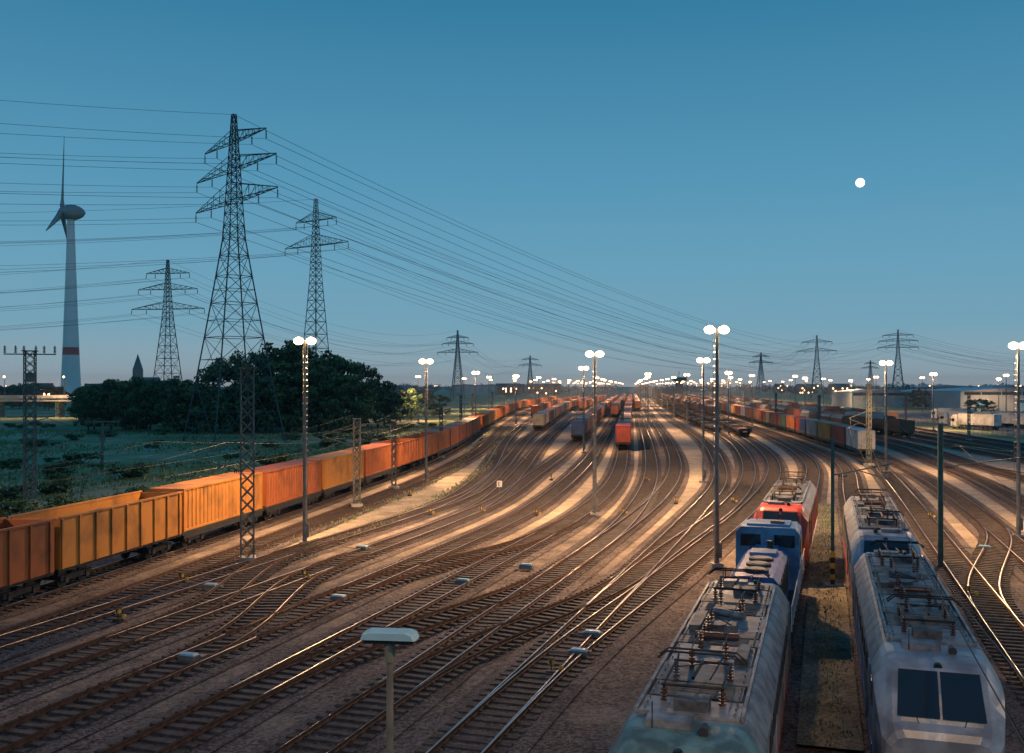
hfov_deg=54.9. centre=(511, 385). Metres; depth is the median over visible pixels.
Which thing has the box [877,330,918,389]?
electricity pylon
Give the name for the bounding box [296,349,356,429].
broadleaf tree
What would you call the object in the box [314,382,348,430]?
broadleaf tree
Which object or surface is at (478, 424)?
container wagon
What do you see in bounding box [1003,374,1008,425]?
floodlight mast
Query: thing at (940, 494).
catenary mast
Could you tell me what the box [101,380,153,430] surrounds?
broadleaf tree
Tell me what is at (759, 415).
container wagon
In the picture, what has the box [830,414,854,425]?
covered freight wagon
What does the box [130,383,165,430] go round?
broadleaf tree
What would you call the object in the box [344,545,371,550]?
point machine
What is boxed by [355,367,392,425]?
broadleaf tree
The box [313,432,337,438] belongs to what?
bush
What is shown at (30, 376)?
catenary mast
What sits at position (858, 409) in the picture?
container wagon
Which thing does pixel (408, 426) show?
bush
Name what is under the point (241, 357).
broadleaf tree
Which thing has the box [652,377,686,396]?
control tower
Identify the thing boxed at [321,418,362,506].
catenary mast
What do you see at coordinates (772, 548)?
diesel locomotive
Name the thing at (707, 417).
flat wagon
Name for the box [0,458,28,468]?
bush
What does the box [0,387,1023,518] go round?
ground
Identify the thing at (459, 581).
point machine
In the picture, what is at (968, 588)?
switch lantern
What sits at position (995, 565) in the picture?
railway track
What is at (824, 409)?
covered freight wagon
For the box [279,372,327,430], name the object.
broadleaf tree
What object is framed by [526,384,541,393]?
house
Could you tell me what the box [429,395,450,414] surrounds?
broadleaf tree
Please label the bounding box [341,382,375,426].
broadleaf tree
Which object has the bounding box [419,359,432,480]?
floodlight mast
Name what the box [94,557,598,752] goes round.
railway track
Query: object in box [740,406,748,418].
container wagon
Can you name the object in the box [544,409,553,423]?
container wagon
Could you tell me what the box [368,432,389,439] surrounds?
bush
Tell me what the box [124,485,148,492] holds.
bush
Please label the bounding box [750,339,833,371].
power line
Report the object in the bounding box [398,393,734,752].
railway track
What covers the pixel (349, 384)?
broadleaf tree
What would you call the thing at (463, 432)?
container wagon
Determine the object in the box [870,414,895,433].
covered freight wagon
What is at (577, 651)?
point machine
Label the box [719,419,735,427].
flat wagon
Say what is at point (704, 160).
sky
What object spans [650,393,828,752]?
railway track
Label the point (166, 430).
bush
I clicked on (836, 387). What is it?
house
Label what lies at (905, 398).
catenary mast
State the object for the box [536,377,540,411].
floodlight mast
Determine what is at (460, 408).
catenary mast
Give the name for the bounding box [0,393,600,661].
railway track
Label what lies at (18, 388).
broadleaf tree
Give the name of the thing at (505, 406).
container wagon
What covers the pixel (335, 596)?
point machine
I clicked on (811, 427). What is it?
container wagon
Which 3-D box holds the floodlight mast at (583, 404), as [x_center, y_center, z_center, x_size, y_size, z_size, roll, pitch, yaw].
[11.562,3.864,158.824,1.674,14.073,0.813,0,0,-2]
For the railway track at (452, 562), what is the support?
on the yard ground at (594, 715)
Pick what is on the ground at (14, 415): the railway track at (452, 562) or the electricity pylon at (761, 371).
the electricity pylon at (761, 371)
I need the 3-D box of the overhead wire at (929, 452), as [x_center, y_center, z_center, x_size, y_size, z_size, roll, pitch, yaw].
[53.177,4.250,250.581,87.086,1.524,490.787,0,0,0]
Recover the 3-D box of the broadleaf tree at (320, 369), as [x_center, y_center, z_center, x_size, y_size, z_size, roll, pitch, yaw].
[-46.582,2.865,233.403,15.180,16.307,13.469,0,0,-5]
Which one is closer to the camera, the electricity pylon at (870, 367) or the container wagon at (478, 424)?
the container wagon at (478, 424)
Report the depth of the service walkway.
37.95 m
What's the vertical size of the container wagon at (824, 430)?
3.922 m
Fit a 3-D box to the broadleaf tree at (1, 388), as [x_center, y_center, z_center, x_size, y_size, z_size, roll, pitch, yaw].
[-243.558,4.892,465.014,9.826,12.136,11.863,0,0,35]
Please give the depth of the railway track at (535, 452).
50.78 m
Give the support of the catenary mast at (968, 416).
on the ground at (14, 415)
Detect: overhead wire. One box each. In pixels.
[0,395,514,475]
[0,395,524,488]
[0,395,534,505]
[696,395,1023,745]
[708,396,1023,511]
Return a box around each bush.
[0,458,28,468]
[0,483,32,501]
[0,498,41,517]
[2,423,14,426]
[11,424,26,427]
[19,437,48,446]
[22,475,77,494]
[38,460,75,474]
[38,493,97,509]
[41,423,55,427]
[43,457,60,461]
[43,472,72,480]
[59,460,81,466]
[62,452,102,463]
[64,433,83,439]
[86,430,99,433]
[88,464,103,468]
[96,430,117,436]
[103,461,153,477]
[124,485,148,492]
[144,443,159,447]
[153,428,171,434]
[178,427,191,431]
[222,453,239,458]
[250,453,295,465]
[261,441,280,447]
[282,434,301,439]
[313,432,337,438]
[319,438,346,447]
[342,427,358,432]
[346,434,374,443]
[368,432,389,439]
[393,423,415,430]
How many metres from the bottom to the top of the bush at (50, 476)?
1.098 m
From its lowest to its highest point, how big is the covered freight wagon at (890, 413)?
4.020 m
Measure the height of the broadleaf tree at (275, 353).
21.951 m
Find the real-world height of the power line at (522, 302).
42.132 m
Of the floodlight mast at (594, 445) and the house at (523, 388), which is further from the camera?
the house at (523, 388)
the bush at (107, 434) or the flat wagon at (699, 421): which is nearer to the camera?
the bush at (107, 434)
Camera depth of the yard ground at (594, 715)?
42.90 m
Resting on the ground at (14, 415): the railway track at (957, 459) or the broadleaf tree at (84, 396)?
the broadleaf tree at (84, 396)
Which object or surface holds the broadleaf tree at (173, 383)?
on the ground at (14, 415)
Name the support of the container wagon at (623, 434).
on the railway track at (613, 483)
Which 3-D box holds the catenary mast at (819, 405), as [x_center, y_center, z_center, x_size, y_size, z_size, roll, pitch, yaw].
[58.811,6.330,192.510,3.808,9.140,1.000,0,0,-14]
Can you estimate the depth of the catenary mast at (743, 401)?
337.63 m
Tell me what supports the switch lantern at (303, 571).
on the railway track at (535, 452)
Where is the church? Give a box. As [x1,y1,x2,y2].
[133,355,160,380]
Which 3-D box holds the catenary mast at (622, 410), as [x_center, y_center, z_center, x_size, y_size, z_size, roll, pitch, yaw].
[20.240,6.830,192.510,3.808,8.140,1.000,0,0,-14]
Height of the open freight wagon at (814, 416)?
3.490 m
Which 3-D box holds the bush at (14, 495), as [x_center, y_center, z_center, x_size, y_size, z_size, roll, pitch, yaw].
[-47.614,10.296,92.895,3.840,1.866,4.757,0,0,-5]
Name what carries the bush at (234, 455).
on the ground at (14, 415)
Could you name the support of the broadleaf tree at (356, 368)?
on the ground at (14, 415)
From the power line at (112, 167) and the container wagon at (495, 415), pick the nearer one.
the power line at (112, 167)
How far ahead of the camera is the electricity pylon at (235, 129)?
192.62 m
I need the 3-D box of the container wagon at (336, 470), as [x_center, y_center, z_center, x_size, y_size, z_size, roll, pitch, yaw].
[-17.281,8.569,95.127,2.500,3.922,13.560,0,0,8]
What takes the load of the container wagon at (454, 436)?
on the railway track at (48, 592)
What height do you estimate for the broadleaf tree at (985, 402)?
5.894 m
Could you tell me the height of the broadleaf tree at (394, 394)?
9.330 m
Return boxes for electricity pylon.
[131,260,204,401]
[182,114,285,443]
[285,199,347,422]
[437,330,478,398]
[521,355,541,394]
[749,352,769,394]
[799,335,836,397]
[861,360,879,385]
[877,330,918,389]
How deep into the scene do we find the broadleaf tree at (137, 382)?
246.36 m
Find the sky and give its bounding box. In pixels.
[0,0,1023,386]
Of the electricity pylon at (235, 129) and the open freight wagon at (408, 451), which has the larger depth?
the electricity pylon at (235, 129)
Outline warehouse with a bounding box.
[914,387,1023,410]
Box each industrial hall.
[452,384,525,392]
[901,385,1023,389]
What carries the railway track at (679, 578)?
on the yard ground at (594, 715)
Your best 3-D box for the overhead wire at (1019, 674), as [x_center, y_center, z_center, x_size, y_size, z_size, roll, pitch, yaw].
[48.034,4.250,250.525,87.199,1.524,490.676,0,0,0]
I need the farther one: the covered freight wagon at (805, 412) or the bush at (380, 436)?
the covered freight wagon at (805, 412)
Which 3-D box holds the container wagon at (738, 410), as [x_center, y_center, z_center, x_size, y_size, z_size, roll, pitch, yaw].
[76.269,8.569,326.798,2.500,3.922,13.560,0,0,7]
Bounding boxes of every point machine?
[161,651,206,660]
[189,582,223,589]
[319,594,346,599]
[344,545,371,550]
[443,578,473,585]
[505,563,533,569]
[548,647,591,656]
[562,629,602,638]
[963,545,990,549]
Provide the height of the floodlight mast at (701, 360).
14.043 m
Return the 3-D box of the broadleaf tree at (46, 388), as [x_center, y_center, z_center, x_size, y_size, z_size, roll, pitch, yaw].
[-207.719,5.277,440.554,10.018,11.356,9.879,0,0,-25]
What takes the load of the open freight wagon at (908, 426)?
on the railway track at (983, 453)
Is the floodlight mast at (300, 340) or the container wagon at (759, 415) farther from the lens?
the container wagon at (759, 415)
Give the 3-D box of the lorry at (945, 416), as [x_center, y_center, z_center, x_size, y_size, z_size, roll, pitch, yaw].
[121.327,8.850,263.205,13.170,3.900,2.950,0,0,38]
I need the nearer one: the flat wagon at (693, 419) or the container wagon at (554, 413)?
the flat wagon at (693, 419)
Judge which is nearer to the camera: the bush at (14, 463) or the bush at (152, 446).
the bush at (14, 463)
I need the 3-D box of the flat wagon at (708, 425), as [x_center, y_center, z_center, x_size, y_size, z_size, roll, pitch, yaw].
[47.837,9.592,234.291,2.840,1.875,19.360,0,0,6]
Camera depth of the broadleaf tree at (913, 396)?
479.85 m
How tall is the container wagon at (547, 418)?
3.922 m
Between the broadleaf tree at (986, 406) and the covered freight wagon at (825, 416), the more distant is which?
the broadleaf tree at (986, 406)
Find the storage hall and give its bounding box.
[832,388,936,406]
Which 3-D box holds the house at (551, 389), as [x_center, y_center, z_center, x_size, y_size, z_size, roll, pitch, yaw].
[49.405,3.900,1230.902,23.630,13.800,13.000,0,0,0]
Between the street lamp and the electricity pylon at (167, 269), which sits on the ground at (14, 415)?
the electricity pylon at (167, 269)
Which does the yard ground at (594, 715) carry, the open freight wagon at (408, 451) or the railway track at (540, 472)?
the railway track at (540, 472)
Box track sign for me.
[497,481,501,496]
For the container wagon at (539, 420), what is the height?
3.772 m
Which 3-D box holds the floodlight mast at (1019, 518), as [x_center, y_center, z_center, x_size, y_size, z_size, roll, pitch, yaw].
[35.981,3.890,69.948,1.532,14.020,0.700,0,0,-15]
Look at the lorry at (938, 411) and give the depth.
305.67 m
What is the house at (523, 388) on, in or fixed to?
on the ground at (14, 415)
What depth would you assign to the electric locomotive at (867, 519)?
46.51 m
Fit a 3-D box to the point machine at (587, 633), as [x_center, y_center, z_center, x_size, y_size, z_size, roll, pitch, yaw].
[3.030,10.602,42.257,1.675,0.395,0.860,0,0,15]
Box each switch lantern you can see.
[113,608,126,622]
[178,572,188,582]
[299,569,310,578]
[546,657,562,672]
[966,586,978,596]
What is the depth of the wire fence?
232.32 m
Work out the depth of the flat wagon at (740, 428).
208.52 m
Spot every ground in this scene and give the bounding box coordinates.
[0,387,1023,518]
[0,393,1023,752]
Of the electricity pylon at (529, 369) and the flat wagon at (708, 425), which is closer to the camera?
the flat wagon at (708, 425)
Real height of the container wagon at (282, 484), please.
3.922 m
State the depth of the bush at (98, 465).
128.61 m
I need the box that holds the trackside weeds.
[200,426,513,565]
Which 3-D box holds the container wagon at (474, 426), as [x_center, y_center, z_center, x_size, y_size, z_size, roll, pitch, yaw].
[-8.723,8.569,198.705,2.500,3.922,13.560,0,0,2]
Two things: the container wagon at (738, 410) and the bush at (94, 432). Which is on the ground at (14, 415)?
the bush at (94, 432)
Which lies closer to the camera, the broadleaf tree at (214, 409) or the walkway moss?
the walkway moss
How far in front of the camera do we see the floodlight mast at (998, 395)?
409.05 m
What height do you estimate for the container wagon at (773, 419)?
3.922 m
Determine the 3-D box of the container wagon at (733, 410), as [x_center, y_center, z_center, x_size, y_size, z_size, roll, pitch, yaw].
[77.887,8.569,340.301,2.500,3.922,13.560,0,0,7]
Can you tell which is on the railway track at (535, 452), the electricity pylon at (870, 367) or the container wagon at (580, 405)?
the container wagon at (580, 405)
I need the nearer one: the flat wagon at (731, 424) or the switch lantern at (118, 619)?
the switch lantern at (118, 619)
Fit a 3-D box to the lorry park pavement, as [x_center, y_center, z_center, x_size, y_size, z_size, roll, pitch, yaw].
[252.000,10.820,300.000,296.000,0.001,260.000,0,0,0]
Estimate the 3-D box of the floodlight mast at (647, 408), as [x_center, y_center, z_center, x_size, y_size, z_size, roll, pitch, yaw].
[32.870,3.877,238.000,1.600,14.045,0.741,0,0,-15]
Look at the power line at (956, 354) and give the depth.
1028.30 m
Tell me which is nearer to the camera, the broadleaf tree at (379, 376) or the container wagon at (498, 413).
the broadleaf tree at (379, 376)
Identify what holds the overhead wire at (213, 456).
hanging from the catenary mast at (473, 408)
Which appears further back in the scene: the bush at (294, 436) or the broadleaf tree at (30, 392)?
the broadleaf tree at (30, 392)
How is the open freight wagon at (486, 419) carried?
on the railway track at (48, 592)
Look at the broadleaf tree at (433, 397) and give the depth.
329.22 m
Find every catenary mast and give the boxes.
[3,345,68,504]
[191,367,255,561]
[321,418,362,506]
[362,419,398,488]
[438,404,462,457]
[459,395,476,419]
[471,393,485,414]
[485,391,492,407]
[607,400,623,420]
[736,391,744,405]
[764,393,777,428]
[805,395,820,419]
[824,438,897,585]
[848,384,873,465]
[895,392,906,418]
[938,423,1023,566]
[965,395,982,439]
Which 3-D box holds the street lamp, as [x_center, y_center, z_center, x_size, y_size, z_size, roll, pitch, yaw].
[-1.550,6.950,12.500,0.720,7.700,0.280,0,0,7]
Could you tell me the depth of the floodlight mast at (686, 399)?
254.92 m
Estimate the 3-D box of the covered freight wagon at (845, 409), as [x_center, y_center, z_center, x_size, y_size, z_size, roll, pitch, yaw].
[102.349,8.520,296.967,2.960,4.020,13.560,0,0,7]
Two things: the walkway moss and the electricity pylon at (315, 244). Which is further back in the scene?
the electricity pylon at (315, 244)
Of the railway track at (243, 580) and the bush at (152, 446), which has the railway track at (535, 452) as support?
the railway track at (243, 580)
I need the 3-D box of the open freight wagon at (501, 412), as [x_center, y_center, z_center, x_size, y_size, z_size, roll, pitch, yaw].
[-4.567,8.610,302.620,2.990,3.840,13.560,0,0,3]
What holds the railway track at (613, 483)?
on the yard ground at (594, 715)
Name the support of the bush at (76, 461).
on the ground at (14, 415)
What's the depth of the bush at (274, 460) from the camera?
132.52 m
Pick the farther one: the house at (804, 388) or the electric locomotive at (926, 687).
the house at (804, 388)
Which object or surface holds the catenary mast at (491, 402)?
on the ground at (14, 415)
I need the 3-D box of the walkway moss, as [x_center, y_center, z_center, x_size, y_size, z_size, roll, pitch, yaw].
[18.672,10.592,58.602,2.848,0.135,62.292,0,0,18]
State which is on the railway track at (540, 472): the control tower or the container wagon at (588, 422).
the container wagon at (588, 422)
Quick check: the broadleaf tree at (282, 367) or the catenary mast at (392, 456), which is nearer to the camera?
the catenary mast at (392, 456)
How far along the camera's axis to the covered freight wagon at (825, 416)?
233.93 m
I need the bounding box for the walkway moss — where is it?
[797,504,862,746]
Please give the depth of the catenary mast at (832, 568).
52.86 m
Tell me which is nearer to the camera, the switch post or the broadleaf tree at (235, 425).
the switch post
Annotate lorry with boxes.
[930,408,974,419]
[939,411,993,426]
[950,413,1001,430]
[989,411,1020,425]
[994,412,1023,428]
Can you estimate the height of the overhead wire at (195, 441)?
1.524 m
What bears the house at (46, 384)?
on the ground at (14, 415)
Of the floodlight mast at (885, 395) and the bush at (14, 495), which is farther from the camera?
the floodlight mast at (885, 395)
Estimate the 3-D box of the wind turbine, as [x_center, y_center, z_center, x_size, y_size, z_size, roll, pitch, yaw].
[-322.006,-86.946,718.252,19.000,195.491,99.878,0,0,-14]
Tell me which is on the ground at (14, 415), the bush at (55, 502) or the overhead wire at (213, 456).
the bush at (55, 502)
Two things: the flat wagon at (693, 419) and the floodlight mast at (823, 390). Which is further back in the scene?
the floodlight mast at (823, 390)
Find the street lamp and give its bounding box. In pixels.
[360,627,419,752]
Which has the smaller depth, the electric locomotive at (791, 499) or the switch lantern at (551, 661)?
the switch lantern at (551, 661)
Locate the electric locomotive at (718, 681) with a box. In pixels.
[608,567,790,752]
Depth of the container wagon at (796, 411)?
276.38 m
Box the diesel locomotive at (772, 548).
[729,519,804,638]
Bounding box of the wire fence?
[898,415,1020,436]
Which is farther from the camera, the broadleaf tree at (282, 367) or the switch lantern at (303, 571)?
the broadleaf tree at (282, 367)
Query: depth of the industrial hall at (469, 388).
1470.00 m
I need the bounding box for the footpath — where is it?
[275,436,486,550]
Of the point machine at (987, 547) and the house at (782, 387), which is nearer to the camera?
the point machine at (987, 547)
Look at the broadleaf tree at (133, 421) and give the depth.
242.60 m
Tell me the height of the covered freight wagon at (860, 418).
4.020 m
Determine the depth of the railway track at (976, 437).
201.96 m
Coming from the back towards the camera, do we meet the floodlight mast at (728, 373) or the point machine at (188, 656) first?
the floodlight mast at (728, 373)
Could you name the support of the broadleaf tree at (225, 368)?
on the ground at (14, 415)
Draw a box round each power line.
[0,100,264,224]
[0,199,340,272]
[0,260,203,329]
[137,266,475,365]
[196,115,916,373]
[289,199,835,369]
[441,340,540,374]
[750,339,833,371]
[878,330,1023,371]
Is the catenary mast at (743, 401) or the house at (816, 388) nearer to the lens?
the catenary mast at (743, 401)
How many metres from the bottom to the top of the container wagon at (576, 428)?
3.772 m
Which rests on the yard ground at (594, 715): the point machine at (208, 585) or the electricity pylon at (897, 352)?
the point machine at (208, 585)
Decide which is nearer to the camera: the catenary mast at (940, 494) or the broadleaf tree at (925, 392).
the catenary mast at (940, 494)
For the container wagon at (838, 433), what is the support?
on the railway track at (915, 505)
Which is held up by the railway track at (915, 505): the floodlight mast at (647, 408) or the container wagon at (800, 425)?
the container wagon at (800, 425)
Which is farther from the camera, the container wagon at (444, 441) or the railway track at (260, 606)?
the container wagon at (444, 441)
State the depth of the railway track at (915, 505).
62.95 m
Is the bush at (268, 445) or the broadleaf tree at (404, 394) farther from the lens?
the broadleaf tree at (404, 394)
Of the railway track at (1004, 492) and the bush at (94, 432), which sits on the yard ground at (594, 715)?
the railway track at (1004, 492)
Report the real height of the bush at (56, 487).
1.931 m
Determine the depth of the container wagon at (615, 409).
330.98 m
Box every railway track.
[0,393,597,620]
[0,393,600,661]
[0,393,607,662]
[0,393,617,709]
[0,393,628,752]
[0,538,341,699]
[0,552,374,752]
[83,393,633,752]
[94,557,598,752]
[216,519,586,641]
[249,393,662,752]
[264,560,659,752]
[369,393,613,523]
[374,393,623,542]
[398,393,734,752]
[399,393,788,752]
[523,393,689,583]
[553,393,761,628]
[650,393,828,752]
[683,393,1023,446]
[684,394,1023,450]
[687,395,1023,456]
[719,415,869,752]
[720,411,1023,738]
[867,450,1023,583]
[875,431,1023,463]
[875,435,1023,483]
[875,440,1023,519]
[957,511,1023,703]
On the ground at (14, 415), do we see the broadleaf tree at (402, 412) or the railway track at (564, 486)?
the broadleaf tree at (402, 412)
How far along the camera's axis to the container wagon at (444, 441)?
146.54 m
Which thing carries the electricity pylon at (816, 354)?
on the ground at (14, 415)
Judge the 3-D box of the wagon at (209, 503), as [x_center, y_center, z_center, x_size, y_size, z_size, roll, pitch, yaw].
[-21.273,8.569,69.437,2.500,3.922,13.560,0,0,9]
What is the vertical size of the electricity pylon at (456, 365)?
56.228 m
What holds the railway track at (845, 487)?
on the yard ground at (594, 715)
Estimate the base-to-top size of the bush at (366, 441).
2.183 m
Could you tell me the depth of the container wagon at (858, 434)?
146.71 m
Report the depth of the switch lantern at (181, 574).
53.48 m
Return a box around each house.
[30,383,53,394]
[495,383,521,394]
[521,384,525,392]
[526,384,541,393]
[542,384,560,394]
[773,384,785,392]
[795,384,810,393]
[811,384,817,392]
[829,384,849,394]
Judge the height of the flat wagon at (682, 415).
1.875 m
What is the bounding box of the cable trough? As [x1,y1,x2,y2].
[467,427,495,451]
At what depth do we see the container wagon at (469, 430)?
185.31 m
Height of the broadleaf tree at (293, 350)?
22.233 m
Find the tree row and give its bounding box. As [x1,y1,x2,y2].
[15,382,1012,395]
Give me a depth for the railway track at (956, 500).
91.36 m
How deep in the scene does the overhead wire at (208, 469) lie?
57.07 m
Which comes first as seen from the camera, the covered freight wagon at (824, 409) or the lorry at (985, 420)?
the lorry at (985, 420)
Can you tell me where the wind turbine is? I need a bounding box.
[46,148,85,394]
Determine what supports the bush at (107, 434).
on the ground at (14, 415)
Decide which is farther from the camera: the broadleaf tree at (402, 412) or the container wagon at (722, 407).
the container wagon at (722, 407)
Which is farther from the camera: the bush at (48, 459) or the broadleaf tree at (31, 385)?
the broadleaf tree at (31, 385)
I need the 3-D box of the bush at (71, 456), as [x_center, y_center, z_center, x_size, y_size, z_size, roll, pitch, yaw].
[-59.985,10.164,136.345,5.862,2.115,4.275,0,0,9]
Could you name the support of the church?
on the ground at (14, 415)
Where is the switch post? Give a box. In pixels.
[85,421,119,462]
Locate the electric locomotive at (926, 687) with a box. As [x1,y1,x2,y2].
[852,540,1004,752]
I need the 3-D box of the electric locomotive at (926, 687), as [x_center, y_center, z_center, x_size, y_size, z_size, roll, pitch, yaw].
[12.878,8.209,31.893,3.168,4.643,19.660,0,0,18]
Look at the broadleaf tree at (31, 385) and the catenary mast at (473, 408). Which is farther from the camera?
the broadleaf tree at (31, 385)
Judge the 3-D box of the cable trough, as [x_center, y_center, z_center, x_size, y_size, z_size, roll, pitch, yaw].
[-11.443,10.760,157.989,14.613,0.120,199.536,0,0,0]
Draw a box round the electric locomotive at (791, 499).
[753,471,817,562]
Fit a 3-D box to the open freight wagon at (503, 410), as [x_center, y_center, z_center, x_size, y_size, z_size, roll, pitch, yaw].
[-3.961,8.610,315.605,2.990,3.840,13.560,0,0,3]
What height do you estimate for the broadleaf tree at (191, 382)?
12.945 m
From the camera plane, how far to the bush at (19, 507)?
81.59 m
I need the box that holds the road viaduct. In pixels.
[0,376,70,416]
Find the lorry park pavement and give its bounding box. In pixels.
[894,411,1023,435]
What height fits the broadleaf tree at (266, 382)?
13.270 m
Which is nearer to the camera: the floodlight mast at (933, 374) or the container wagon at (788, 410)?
the floodlight mast at (933, 374)
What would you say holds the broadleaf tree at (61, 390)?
on the ground at (14, 415)
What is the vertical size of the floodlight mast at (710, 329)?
14.513 m
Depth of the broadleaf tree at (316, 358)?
259.56 m
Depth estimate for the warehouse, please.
423.95 m
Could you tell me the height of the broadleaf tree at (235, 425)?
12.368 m
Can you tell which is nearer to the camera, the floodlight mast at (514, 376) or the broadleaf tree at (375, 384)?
the broadleaf tree at (375, 384)
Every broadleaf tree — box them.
[0,385,7,405]
[5,385,18,407]
[6,384,21,407]
[7,383,29,408]
[14,390,32,408]
[27,383,44,403]
[37,385,50,409]
[37,385,57,409]
[52,387,66,404]
[67,383,123,425]
[67,387,83,418]
[68,386,84,414]
[72,389,106,430]
[75,388,112,429]
[90,379,132,429]
[90,390,119,420]
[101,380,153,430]
[118,376,157,428]
[127,381,163,428]
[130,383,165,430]
[149,379,170,415]
[152,379,186,414]
[157,379,210,412]
[161,375,180,390]
[178,373,236,431]
[188,357,243,428]
[191,388,233,433]
[202,356,264,432]
[218,363,288,432]
[220,350,264,425]
[222,380,258,433]
[236,342,296,430]
[247,360,324,432]
[248,376,299,433]
[256,340,327,430]
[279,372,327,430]
[285,364,347,431]
[288,351,325,426]
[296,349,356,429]
[311,374,373,432]
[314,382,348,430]
[324,357,371,427]
[328,361,385,430]
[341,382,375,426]
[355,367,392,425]
[359,379,404,427]
[372,388,409,425]
[378,392,404,420]
[396,390,420,421]
[397,388,427,419]
[414,393,441,416]
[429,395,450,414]
[908,389,921,407]
[913,390,931,408]
[963,400,980,410]
[973,399,993,411]
[982,401,997,411]
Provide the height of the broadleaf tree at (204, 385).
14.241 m
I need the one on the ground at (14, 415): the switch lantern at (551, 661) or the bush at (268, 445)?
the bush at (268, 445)
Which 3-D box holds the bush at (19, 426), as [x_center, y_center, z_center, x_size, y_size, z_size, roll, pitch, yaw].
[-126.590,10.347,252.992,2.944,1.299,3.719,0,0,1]
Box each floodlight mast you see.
[294,337,315,542]
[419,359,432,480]
[472,371,479,415]
[513,375,518,423]
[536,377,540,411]
[579,366,588,452]
[585,351,603,515]
[645,373,650,429]
[666,378,668,411]
[671,377,675,417]
[684,374,689,426]
[697,358,709,482]
[704,325,728,568]
[725,371,731,435]
[729,377,732,416]
[749,375,754,424]
[822,378,824,404]
[880,361,892,471]
[920,377,924,416]
[930,373,936,429]
[996,378,1000,410]
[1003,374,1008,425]
[1008,342,1023,536]
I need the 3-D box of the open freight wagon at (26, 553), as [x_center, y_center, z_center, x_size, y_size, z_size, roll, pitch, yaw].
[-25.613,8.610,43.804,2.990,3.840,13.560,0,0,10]
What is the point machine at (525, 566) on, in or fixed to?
on the yard ground at (594, 715)
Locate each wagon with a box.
[0,517,55,606]
[8,490,182,587]
[149,472,263,547]
[237,459,322,520]
[299,450,364,500]
[344,443,394,486]
[377,438,420,475]
[399,433,438,466]
[421,428,449,458]
[438,425,459,452]
[448,422,466,447]
[457,420,472,441]
[462,418,476,439]
[466,416,480,434]
[470,414,484,431]
[474,413,488,430]
[478,411,490,426]
[484,410,493,424]
[487,409,496,423]
[490,408,499,420]
[493,407,502,420]
[494,406,504,417]
[497,405,506,416]
[530,405,539,416]
[533,413,545,429]
[537,411,548,425]
[541,410,551,423]
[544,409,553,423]
[547,408,555,421]
[571,419,586,440]
[575,416,589,436]
[579,401,585,409]
[580,415,591,432]
[611,405,618,416]
[615,423,630,448]
[635,401,640,410]
[680,413,692,419]
[684,414,698,421]
[690,417,705,424]
[697,419,712,425]
[704,422,722,431]
[705,415,719,420]
[708,405,719,415]
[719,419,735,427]
[721,403,729,412]
[725,421,742,431]
[732,405,742,416]
[732,424,751,435]
[736,405,740,417]
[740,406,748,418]
[745,407,754,420]
[751,408,760,422]
[756,409,770,424]
[760,404,771,408]
[763,411,774,426]
[770,412,786,428]
[777,414,790,431]
[778,407,790,412]
[785,408,797,414]
[786,415,805,433]
[793,409,804,415]
[795,417,812,437]
[801,410,817,417]
[806,419,826,440]
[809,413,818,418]
[815,408,832,412]
[817,421,842,444]
[821,412,834,420]
[826,406,840,409]
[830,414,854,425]
[831,424,857,450]
[842,407,852,411]
[844,411,862,425]
[845,427,875,456]
[853,408,867,411]
[856,413,874,428]
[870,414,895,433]
[874,410,897,418]
[884,418,914,436]
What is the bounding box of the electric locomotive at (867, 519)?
[842,488,920,597]
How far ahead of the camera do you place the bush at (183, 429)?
232.51 m
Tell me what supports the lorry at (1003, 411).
on the lorry park pavement
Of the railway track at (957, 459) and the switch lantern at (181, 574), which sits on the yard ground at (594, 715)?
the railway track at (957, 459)
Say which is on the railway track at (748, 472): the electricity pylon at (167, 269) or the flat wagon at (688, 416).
the flat wagon at (688, 416)
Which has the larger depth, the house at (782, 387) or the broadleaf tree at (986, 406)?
the house at (782, 387)
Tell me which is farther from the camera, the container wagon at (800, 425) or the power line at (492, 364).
the power line at (492, 364)
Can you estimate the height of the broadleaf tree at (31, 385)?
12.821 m
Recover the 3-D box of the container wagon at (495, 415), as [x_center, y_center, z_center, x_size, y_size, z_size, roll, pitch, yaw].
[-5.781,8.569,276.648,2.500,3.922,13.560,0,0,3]
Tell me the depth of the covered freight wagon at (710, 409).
330.57 m
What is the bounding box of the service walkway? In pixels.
[796,504,863,750]
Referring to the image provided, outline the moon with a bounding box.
[856,178,864,186]
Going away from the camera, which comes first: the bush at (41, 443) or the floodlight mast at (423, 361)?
the floodlight mast at (423, 361)
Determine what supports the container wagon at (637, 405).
on the railway track at (650, 462)
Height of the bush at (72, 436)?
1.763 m
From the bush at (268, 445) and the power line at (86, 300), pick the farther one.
the power line at (86, 300)
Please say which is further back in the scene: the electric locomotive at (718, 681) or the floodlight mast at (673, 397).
the floodlight mast at (673, 397)
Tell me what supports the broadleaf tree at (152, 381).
on the ground at (14, 415)

